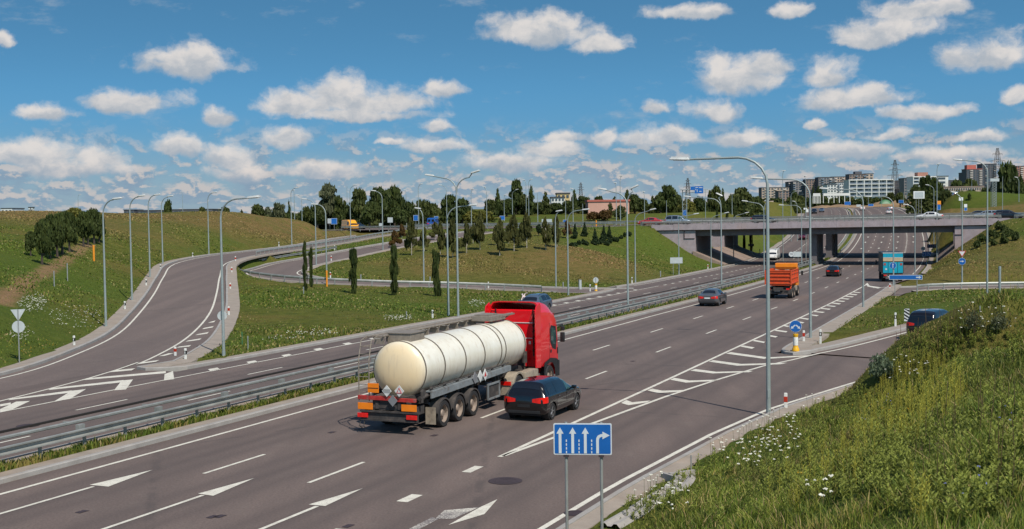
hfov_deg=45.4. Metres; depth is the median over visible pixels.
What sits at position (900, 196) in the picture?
broadleaf tree
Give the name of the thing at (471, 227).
birch tree
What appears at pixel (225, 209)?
broadleaf tree
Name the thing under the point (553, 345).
window frame
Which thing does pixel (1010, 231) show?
shrub
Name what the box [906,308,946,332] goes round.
people carrier
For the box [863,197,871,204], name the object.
broadleaf tree
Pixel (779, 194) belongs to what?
apartment block
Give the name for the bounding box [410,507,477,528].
worn arrow paint
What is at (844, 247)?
median guard rail
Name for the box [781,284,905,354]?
island kerb
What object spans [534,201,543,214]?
broadleaf tree
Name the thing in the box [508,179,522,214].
poplar tree
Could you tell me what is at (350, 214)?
street lamp
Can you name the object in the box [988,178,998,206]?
lattice mast
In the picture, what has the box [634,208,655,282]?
street lamp
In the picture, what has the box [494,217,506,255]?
birch tree
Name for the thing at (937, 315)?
quarter window
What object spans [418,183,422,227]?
street lamp
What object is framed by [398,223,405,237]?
birch tree
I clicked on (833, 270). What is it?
saloon car
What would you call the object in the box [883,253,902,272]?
rear door
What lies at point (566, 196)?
office building
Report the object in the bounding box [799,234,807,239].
people carrier
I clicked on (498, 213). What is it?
spruce tree
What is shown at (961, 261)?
yield sign
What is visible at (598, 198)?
broadleaf tree
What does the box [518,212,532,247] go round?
birch tree
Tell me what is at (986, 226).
street lamp
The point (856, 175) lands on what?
apartment block
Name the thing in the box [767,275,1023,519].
tall weeds
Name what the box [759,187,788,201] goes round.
apartment block
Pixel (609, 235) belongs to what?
pine tree
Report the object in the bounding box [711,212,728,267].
street lamp
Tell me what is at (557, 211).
street lamp
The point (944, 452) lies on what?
pink clover
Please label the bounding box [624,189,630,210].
spruce tree
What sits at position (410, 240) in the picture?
birch tree
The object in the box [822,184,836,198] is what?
apartment block
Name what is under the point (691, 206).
broadleaf tree
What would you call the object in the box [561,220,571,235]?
birch tree
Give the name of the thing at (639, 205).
broadleaf tree
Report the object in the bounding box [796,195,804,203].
broadleaf tree
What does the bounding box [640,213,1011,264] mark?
overpass bridge
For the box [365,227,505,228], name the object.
roundabout asphalt
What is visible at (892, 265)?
ahead sign
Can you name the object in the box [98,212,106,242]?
young tree
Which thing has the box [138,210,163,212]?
industrial hall
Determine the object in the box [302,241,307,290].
columnar tree
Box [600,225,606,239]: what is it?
pine tree
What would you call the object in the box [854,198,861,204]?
broadleaf tree
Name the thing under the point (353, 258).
columnar tree
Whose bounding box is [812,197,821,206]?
broadleaf tree
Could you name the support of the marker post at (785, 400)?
on the ground at (534, 263)
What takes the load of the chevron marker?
on the ground at (534, 263)
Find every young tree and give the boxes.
[24,230,33,255]
[33,219,52,264]
[42,213,61,258]
[54,211,68,256]
[59,211,73,254]
[66,207,81,216]
[67,212,77,251]
[76,211,93,246]
[85,210,95,244]
[89,207,102,243]
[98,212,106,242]
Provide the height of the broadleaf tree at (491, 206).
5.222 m
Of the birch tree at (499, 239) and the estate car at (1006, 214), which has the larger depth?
the estate car at (1006, 214)
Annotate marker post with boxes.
[184,348,186,358]
[784,393,787,407]
[819,329,821,343]
[894,313,896,325]
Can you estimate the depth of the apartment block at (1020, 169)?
1257.34 m
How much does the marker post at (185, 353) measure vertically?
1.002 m
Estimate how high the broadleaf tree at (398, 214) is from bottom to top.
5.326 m
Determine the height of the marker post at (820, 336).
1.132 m
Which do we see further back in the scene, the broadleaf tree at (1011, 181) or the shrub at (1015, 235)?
the broadleaf tree at (1011, 181)
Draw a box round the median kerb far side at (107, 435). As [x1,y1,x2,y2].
[0,207,849,461]
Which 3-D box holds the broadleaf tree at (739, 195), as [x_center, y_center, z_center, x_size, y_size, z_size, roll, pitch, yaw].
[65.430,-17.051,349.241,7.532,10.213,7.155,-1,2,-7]
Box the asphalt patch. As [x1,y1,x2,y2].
[75,428,436,527]
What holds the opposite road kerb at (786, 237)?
on the ground at (534, 263)
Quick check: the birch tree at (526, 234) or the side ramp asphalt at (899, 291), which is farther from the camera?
the birch tree at (526, 234)
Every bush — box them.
[586,211,599,220]
[595,209,611,220]
[612,205,625,218]
[868,352,895,379]
[964,310,985,332]
[990,311,1011,330]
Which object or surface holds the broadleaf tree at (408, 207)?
on the ground at (534, 263)
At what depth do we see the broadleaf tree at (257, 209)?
328.57 m
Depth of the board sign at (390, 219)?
261.82 m
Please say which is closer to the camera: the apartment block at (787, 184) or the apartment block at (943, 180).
the apartment block at (943, 180)
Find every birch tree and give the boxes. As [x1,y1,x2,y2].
[388,230,402,245]
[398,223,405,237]
[404,217,417,254]
[418,227,430,250]
[429,221,438,237]
[437,221,445,253]
[444,217,461,253]
[461,219,471,252]
[469,223,474,238]
[471,210,484,244]
[492,225,497,239]
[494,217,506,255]
[506,212,521,246]
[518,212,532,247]
[518,222,522,233]
[541,216,551,249]
[551,214,560,243]
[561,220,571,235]
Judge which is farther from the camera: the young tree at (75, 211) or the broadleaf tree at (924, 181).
the broadleaf tree at (924, 181)
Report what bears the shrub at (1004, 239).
on the ground at (534, 263)
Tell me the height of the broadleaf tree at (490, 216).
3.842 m
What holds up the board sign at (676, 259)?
on the ground at (534, 263)
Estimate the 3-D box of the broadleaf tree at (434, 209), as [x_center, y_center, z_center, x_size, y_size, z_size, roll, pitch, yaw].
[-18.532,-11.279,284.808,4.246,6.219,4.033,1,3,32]
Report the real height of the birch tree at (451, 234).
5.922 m
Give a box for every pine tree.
[536,224,541,235]
[571,223,577,238]
[581,222,588,236]
[592,228,597,240]
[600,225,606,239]
[606,226,612,238]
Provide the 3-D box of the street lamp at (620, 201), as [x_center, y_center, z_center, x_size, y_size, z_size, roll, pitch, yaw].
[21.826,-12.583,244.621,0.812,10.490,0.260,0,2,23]
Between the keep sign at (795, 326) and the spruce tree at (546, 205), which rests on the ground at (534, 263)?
the spruce tree at (546, 205)
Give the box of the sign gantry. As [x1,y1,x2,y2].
[681,186,707,217]
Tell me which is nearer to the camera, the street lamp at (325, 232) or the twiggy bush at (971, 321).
the twiggy bush at (971, 321)
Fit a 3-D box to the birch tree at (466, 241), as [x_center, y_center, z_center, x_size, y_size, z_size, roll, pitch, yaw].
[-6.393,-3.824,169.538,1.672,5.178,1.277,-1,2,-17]
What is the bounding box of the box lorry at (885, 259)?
[875,251,903,280]
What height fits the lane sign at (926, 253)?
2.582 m
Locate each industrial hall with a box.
[0,208,24,210]
[124,209,140,212]
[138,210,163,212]
[172,209,218,211]
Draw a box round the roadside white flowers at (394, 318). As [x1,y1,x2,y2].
[10,291,484,342]
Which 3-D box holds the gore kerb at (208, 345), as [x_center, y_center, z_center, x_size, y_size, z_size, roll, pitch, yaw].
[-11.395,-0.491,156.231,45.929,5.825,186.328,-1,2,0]
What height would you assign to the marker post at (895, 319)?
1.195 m
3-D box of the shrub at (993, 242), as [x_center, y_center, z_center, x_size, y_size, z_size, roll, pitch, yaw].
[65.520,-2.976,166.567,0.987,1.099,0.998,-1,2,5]
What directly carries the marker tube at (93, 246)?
on the ground at (534, 263)
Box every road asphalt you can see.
[0,207,928,528]
[0,208,848,458]
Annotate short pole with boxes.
[998,266,1000,291]
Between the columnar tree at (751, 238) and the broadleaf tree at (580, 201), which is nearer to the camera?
the columnar tree at (751, 238)
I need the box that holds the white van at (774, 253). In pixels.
[770,248,779,259]
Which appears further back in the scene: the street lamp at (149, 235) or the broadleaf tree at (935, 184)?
the broadleaf tree at (935, 184)
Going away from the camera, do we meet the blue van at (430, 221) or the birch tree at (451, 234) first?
the birch tree at (451, 234)
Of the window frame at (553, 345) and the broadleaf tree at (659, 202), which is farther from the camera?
the broadleaf tree at (659, 202)
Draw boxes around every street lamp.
[102,197,122,325]
[129,194,145,299]
[148,193,160,276]
[161,195,172,263]
[207,192,216,253]
[220,195,259,355]
[290,187,298,244]
[301,198,316,264]
[311,203,326,269]
[350,184,356,236]
[371,190,383,249]
[415,207,424,280]
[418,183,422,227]
[425,170,480,316]
[439,184,446,218]
[446,204,477,315]
[483,186,486,227]
[528,179,531,214]
[555,210,562,286]
[567,208,589,294]
[597,184,638,311]
[620,175,622,225]
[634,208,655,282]
[669,156,770,412]
[678,213,698,274]
[684,193,722,283]
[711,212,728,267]
[733,212,748,258]
[742,199,769,277]
[750,176,811,337]
[779,204,801,266]
[782,170,785,260]
[802,175,806,260]
[819,187,864,306]
[864,196,893,285]
[903,204,915,273]
[936,163,940,261]
[951,191,962,282]
[953,159,987,292]
[1002,176,1002,209]
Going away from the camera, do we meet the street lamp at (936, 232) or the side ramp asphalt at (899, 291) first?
the side ramp asphalt at (899, 291)
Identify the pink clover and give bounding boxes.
[922,443,972,462]
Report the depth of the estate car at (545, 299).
101.00 m
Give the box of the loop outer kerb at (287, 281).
[244,231,557,292]
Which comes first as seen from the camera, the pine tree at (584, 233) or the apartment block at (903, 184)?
the pine tree at (584, 233)
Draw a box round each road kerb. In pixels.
[556,384,852,528]
[610,213,800,287]
[894,207,935,273]
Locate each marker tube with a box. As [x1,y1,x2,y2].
[92,245,94,260]
[326,270,327,286]
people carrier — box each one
[665,215,690,224]
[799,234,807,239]
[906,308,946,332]
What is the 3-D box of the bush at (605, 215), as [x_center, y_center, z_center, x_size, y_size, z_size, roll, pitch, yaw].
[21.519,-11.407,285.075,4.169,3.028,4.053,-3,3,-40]
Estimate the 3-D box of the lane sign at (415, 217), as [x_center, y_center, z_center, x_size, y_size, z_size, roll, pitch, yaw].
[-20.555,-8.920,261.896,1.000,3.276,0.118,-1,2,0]
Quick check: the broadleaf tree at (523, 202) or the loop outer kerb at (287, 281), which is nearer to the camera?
the loop outer kerb at (287, 281)
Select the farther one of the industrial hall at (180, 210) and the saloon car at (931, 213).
the industrial hall at (180, 210)
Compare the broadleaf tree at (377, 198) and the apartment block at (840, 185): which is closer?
the broadleaf tree at (377, 198)
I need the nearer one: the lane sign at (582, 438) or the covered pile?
the lane sign at (582, 438)
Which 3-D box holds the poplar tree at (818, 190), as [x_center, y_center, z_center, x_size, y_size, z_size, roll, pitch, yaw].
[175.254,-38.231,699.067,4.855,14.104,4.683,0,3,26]
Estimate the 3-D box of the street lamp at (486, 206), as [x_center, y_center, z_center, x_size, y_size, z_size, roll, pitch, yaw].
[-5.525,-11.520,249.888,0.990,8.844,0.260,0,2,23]
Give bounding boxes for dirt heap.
[811,204,867,207]
[865,200,904,206]
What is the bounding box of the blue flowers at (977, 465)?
[862,393,1011,508]
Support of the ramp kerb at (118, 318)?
on the ground at (534, 263)
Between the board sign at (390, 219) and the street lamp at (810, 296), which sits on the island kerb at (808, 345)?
the street lamp at (810, 296)
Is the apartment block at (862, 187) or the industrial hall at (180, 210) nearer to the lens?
the industrial hall at (180, 210)
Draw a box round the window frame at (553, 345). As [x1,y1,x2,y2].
[550,325,556,348]
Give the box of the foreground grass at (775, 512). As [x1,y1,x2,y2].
[606,288,1023,528]
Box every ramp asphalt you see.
[0,235,378,390]
[244,231,603,292]
[815,330,906,356]
[891,286,1023,295]
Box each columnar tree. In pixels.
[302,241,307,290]
[308,245,313,287]
[348,247,357,293]
[389,244,399,294]
[432,249,441,295]
[743,207,745,248]
[749,205,752,250]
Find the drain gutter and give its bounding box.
[600,469,695,527]
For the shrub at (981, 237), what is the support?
on the ground at (534, 263)
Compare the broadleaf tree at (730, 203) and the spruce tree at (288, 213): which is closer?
the spruce tree at (288, 213)
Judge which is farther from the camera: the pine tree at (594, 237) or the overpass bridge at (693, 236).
the overpass bridge at (693, 236)
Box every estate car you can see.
[518,293,551,309]
[750,215,776,222]
[975,210,995,217]
[993,210,1023,218]
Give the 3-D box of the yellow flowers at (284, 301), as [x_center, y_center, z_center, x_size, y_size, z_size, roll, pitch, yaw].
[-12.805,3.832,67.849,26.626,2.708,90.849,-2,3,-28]
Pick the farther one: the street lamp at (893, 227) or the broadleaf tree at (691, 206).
the broadleaf tree at (691, 206)
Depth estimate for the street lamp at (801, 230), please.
196.62 m
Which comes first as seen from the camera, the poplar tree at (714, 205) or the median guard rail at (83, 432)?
the median guard rail at (83, 432)
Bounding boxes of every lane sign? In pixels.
[413,215,417,220]
[553,422,611,528]
[922,251,930,255]
[927,244,935,247]
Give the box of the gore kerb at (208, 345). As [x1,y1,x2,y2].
[137,234,615,371]
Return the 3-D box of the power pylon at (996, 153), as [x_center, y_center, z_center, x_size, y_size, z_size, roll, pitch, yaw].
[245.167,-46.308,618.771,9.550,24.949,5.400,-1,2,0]
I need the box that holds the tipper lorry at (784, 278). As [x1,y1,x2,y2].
[765,263,802,297]
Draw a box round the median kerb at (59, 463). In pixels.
[0,207,857,483]
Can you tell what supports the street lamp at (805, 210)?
on the ground at (534, 263)
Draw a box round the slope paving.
[693,242,955,264]
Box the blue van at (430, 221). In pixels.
[427,218,438,224]
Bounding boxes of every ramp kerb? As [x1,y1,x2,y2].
[0,235,355,375]
[877,284,1023,287]
[911,287,1023,291]
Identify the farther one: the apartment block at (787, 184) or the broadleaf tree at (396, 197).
the apartment block at (787, 184)
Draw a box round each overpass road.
[358,225,650,229]
[443,224,653,227]
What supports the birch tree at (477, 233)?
on the ground at (534, 263)
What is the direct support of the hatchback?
on the road asphalt at (300, 451)
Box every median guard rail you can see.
[0,259,814,457]
[838,210,850,248]
[840,211,855,251]
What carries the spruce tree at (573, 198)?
on the ground at (534, 263)
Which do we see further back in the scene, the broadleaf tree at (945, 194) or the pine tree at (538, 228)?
the broadleaf tree at (945, 194)
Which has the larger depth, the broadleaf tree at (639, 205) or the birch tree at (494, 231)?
the broadleaf tree at (639, 205)
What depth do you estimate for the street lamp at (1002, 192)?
269.59 m
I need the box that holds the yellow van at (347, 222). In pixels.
[341,220,358,230]
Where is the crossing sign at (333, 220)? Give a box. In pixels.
[331,218,336,223]
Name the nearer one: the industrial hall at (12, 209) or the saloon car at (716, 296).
the saloon car at (716, 296)
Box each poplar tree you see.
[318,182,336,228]
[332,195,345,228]
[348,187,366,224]
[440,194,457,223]
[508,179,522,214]
[608,203,613,215]
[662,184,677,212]
[708,184,722,211]
[815,186,822,197]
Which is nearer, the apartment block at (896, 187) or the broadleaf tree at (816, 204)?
the broadleaf tree at (816, 204)
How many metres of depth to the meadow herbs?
23.76 m
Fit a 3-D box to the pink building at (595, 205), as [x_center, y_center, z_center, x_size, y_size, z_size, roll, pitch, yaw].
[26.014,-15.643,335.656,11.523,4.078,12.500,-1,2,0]
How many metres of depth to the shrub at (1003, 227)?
191.54 m
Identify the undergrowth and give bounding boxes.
[264,188,966,228]
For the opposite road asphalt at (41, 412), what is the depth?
60.03 m
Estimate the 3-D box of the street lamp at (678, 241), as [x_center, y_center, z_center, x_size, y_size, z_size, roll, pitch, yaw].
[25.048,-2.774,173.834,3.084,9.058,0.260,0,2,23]
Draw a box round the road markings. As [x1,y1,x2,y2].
[0,207,924,528]
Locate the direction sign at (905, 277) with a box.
[889,275,921,279]
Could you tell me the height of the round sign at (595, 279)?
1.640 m
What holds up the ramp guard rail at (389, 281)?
on the ground at (534, 263)
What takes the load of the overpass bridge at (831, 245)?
on the ground at (534, 263)
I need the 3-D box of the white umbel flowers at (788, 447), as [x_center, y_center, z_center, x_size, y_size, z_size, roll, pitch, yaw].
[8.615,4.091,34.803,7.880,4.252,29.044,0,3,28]
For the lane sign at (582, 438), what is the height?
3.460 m
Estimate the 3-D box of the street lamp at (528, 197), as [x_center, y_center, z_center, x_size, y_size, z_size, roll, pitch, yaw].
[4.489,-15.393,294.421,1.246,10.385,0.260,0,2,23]
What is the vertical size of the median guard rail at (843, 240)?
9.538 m
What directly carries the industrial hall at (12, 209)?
on the ground at (534, 263)
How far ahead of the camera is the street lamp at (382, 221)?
184.05 m
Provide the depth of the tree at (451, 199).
288.28 m
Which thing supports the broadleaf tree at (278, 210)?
on the ground at (534, 263)
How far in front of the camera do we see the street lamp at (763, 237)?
159.92 m
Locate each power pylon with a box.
[578,183,583,195]
[683,178,690,199]
[888,160,899,196]
[990,148,1003,177]
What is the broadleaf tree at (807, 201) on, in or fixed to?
on the ground at (534, 263)
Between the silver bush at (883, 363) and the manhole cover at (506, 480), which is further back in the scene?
the silver bush at (883, 363)
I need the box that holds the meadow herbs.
[625,316,1023,524]
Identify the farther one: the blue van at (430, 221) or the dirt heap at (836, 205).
the dirt heap at (836, 205)
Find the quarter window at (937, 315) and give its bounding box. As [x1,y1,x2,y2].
[934,312,940,318]
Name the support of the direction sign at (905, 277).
on the ground at (534, 263)
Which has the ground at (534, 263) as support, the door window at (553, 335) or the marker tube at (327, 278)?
the marker tube at (327, 278)
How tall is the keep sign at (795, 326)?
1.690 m
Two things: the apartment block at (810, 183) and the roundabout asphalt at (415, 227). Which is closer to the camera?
the roundabout asphalt at (415, 227)
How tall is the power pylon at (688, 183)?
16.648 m
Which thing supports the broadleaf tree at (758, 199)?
on the ground at (534, 263)
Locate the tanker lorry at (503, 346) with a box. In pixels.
[357,301,564,427]
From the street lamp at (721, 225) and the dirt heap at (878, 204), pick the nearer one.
the street lamp at (721, 225)
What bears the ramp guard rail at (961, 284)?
on the ground at (534, 263)
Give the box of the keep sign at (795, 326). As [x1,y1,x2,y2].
[789,320,801,350]
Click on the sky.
(101, 101)
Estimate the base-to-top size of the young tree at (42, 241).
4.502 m
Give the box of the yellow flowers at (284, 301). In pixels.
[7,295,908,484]
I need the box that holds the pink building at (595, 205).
[584,199,629,213]
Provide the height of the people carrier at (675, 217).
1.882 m
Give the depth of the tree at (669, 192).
333.00 m
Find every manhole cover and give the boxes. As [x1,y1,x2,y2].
[488,477,521,483]
[564,510,582,515]
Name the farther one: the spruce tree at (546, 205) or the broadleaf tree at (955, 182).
the broadleaf tree at (955, 182)
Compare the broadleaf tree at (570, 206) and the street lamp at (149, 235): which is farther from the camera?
the broadleaf tree at (570, 206)
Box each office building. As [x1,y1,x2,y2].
[550,197,564,204]
[555,193,569,200]
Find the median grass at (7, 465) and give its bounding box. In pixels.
[0,257,829,471]
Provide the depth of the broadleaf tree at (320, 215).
283.72 m
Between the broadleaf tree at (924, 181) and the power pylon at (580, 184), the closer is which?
the broadleaf tree at (924, 181)
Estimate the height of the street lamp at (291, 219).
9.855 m
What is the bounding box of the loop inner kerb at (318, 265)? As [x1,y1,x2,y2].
[301,232,633,288]
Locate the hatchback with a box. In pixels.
[504,376,580,419]
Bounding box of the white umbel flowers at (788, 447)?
[634,302,1015,526]
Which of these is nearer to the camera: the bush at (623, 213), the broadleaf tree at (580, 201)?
the bush at (623, 213)
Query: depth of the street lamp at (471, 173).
95.78 m
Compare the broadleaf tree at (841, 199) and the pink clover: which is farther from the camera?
the broadleaf tree at (841, 199)
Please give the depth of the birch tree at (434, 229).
198.61 m
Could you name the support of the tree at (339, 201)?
on the ground at (534, 263)
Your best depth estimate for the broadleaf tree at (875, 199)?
618.16 m
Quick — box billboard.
[913,191,924,213]
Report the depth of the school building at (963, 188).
698.93 m
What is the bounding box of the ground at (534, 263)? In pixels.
[0,191,1023,528]
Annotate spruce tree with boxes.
[286,201,292,218]
[494,188,503,216]
[527,185,536,214]
[540,191,551,214]
[571,189,578,207]
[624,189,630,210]
[648,195,657,212]
[707,194,711,211]
[719,188,727,212]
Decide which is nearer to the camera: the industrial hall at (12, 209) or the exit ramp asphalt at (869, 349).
the exit ramp asphalt at (869, 349)
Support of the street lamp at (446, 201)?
on the ground at (534, 263)
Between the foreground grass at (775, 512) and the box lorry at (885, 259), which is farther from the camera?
the box lorry at (885, 259)
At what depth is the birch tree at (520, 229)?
187.93 m
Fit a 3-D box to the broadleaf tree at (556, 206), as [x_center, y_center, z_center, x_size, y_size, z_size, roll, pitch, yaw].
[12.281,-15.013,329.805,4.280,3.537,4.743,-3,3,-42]
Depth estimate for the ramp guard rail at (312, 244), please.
190.57 m
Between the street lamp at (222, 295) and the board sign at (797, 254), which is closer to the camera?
the street lamp at (222, 295)
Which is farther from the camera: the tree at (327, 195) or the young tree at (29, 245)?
the tree at (327, 195)
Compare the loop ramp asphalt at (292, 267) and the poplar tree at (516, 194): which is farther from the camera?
the poplar tree at (516, 194)
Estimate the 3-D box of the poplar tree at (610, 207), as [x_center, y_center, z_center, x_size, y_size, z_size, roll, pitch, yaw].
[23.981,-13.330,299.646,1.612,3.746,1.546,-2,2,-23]
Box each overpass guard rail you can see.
[341,222,624,230]
[415,213,1023,227]
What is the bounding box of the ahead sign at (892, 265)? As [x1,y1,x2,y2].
[890,262,895,268]
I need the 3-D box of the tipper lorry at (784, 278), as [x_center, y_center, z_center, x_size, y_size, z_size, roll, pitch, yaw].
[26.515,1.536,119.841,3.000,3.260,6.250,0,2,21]
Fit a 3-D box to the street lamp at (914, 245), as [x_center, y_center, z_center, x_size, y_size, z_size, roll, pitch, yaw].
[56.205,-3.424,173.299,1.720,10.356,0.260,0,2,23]
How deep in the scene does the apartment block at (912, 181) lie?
901.67 m
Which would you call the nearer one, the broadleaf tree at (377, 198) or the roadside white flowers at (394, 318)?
the roadside white flowers at (394, 318)
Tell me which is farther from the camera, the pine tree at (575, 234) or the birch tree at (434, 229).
the birch tree at (434, 229)
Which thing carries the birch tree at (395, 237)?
on the ground at (534, 263)
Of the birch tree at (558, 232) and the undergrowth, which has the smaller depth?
the birch tree at (558, 232)
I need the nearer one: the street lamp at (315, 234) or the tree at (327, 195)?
the street lamp at (315, 234)
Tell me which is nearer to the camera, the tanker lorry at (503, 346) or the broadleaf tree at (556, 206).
the tanker lorry at (503, 346)
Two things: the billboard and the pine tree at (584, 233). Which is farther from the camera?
the billboard
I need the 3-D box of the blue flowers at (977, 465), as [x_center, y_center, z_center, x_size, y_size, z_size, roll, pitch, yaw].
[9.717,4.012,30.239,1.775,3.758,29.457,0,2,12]
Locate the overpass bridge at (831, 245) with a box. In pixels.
[685,213,969,257]
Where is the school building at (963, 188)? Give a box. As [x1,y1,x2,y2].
[943,186,983,191]
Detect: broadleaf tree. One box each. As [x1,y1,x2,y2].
[162,199,171,212]
[218,207,229,211]
[251,204,264,215]
[262,206,271,215]
[270,202,284,217]
[299,206,312,223]
[310,204,326,227]
[338,204,351,223]
[361,201,380,225]
[369,186,395,227]
[386,206,407,227]
[388,184,405,227]
[401,200,419,223]
[416,199,430,222]
[427,203,441,219]
[453,197,472,222]
[461,210,477,222]
[477,210,494,222]
[484,199,495,213]
[499,198,514,216]
[518,194,527,214]
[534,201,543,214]
[550,202,564,213]
[562,200,574,213]
[577,196,589,208]
[594,195,602,199]
[629,194,640,213]
[635,198,648,213]
[654,191,665,212]
[672,193,681,212]
[678,199,696,211]
[693,196,708,211]
[725,197,739,215]
[732,187,754,211]
[752,196,765,207]
[774,197,786,203]
[786,195,799,212]
[791,190,797,197]
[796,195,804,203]
[804,197,813,207]
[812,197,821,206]
[819,196,829,204]
[829,197,838,205]
[837,196,846,203]
[846,196,855,204]
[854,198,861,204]
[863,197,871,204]
[871,197,880,203]
[886,192,894,201]
[896,192,905,206]
[910,184,921,201]
[919,174,930,193]
[923,177,942,193]
[938,188,951,206]
[950,178,963,185]
[963,178,977,185]
[980,186,989,191]
[989,182,995,191]
[997,160,1022,193]
[1018,175,1023,193]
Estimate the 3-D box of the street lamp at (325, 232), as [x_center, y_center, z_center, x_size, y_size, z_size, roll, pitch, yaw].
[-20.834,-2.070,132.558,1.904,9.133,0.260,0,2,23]
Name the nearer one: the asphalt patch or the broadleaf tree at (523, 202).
the asphalt patch
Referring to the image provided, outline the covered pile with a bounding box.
[879,200,891,203]
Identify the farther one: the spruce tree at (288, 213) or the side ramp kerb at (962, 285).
the spruce tree at (288, 213)
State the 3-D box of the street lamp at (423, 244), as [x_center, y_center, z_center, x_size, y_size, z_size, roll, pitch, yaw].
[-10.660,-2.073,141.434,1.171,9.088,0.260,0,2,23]
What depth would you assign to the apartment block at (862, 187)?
898.23 m
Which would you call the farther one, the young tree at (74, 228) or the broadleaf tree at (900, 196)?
the broadleaf tree at (900, 196)
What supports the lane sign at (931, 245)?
on the ground at (534, 263)
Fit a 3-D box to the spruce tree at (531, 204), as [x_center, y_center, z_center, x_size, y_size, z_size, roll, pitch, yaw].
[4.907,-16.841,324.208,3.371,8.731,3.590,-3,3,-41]
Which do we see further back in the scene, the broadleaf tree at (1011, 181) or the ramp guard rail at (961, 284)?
the broadleaf tree at (1011, 181)
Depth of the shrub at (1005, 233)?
170.98 m
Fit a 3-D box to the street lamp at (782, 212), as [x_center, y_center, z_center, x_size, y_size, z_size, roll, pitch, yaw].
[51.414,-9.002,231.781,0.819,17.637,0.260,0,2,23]
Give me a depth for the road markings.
51.98 m
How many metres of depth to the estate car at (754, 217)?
219.40 m
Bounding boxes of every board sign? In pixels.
[388,217,392,222]
[670,257,682,262]
[793,252,800,256]
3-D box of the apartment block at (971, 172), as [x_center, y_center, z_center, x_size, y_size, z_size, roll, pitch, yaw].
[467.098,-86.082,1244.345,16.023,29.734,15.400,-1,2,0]
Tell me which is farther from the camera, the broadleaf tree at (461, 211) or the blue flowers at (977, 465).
the broadleaf tree at (461, 211)
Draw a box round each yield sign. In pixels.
[11,309,24,362]
[958,251,965,264]
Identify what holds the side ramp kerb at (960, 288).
on the ground at (534, 263)
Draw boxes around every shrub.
[973,240,980,247]
[977,233,985,241]
[988,229,993,235]
[990,239,997,245]
[992,231,999,238]
[994,220,1001,229]
[999,235,1009,243]
[1000,224,1008,230]
[1001,229,1008,236]
[1006,228,1013,235]
[1011,231,1019,239]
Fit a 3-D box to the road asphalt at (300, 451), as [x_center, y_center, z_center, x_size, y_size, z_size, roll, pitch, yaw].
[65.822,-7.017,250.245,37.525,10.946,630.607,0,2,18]
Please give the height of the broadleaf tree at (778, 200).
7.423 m
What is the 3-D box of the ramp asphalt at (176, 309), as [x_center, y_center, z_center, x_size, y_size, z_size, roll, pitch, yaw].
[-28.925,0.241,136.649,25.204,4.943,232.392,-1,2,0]
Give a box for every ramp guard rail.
[240,246,541,291]
[256,227,431,255]
[917,282,1023,290]
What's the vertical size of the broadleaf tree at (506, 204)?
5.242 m
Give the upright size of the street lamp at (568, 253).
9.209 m
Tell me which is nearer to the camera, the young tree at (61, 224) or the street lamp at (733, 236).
the young tree at (61, 224)
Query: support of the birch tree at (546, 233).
on the ground at (534, 263)
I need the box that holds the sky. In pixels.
[0,0,1023,213]
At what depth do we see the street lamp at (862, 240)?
102.58 m
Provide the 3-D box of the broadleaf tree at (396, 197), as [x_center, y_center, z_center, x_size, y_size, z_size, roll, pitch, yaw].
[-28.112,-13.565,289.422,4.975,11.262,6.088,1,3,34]
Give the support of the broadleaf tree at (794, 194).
on the ground at (534, 263)
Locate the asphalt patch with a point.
(221, 515)
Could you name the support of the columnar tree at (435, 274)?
on the ground at (534, 263)
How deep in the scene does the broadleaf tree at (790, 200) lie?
418.10 m
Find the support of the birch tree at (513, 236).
on the ground at (534, 263)
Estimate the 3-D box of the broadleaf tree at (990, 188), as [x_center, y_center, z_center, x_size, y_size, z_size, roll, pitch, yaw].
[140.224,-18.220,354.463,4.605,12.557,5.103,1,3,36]
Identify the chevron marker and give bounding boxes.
[904,309,908,321]
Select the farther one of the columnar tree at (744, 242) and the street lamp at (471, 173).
the columnar tree at (744, 242)
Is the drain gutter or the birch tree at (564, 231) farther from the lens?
the birch tree at (564, 231)
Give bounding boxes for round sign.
[217,311,226,319]
[593,277,597,290]
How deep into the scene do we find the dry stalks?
22.23 m
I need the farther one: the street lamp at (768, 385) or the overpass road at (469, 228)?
the overpass road at (469, 228)
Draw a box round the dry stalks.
[868,302,1015,498]
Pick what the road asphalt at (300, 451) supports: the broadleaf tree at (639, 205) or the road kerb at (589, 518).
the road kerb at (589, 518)
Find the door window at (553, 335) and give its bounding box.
[551,327,555,343]
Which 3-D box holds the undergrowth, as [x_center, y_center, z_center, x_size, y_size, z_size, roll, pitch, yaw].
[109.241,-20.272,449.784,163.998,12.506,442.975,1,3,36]
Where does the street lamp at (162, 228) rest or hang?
on the ground at (534, 263)
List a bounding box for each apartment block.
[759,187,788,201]
[775,191,788,200]
[785,182,790,196]
[790,181,803,196]
[803,179,815,197]
[815,177,834,194]
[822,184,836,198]
[831,182,843,196]
[835,176,844,181]
[843,179,893,199]
[845,171,865,179]
[864,173,873,178]
[894,180,898,195]
[899,178,906,198]
[906,172,936,197]
[937,176,947,186]
[961,165,981,185]
[977,164,996,188]
[1015,166,1023,178]
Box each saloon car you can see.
[637,217,662,225]
[698,288,726,305]
[826,265,841,276]
[915,212,942,219]
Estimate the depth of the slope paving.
229.66 m
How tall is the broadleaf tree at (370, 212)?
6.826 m
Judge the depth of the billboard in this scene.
329.57 m

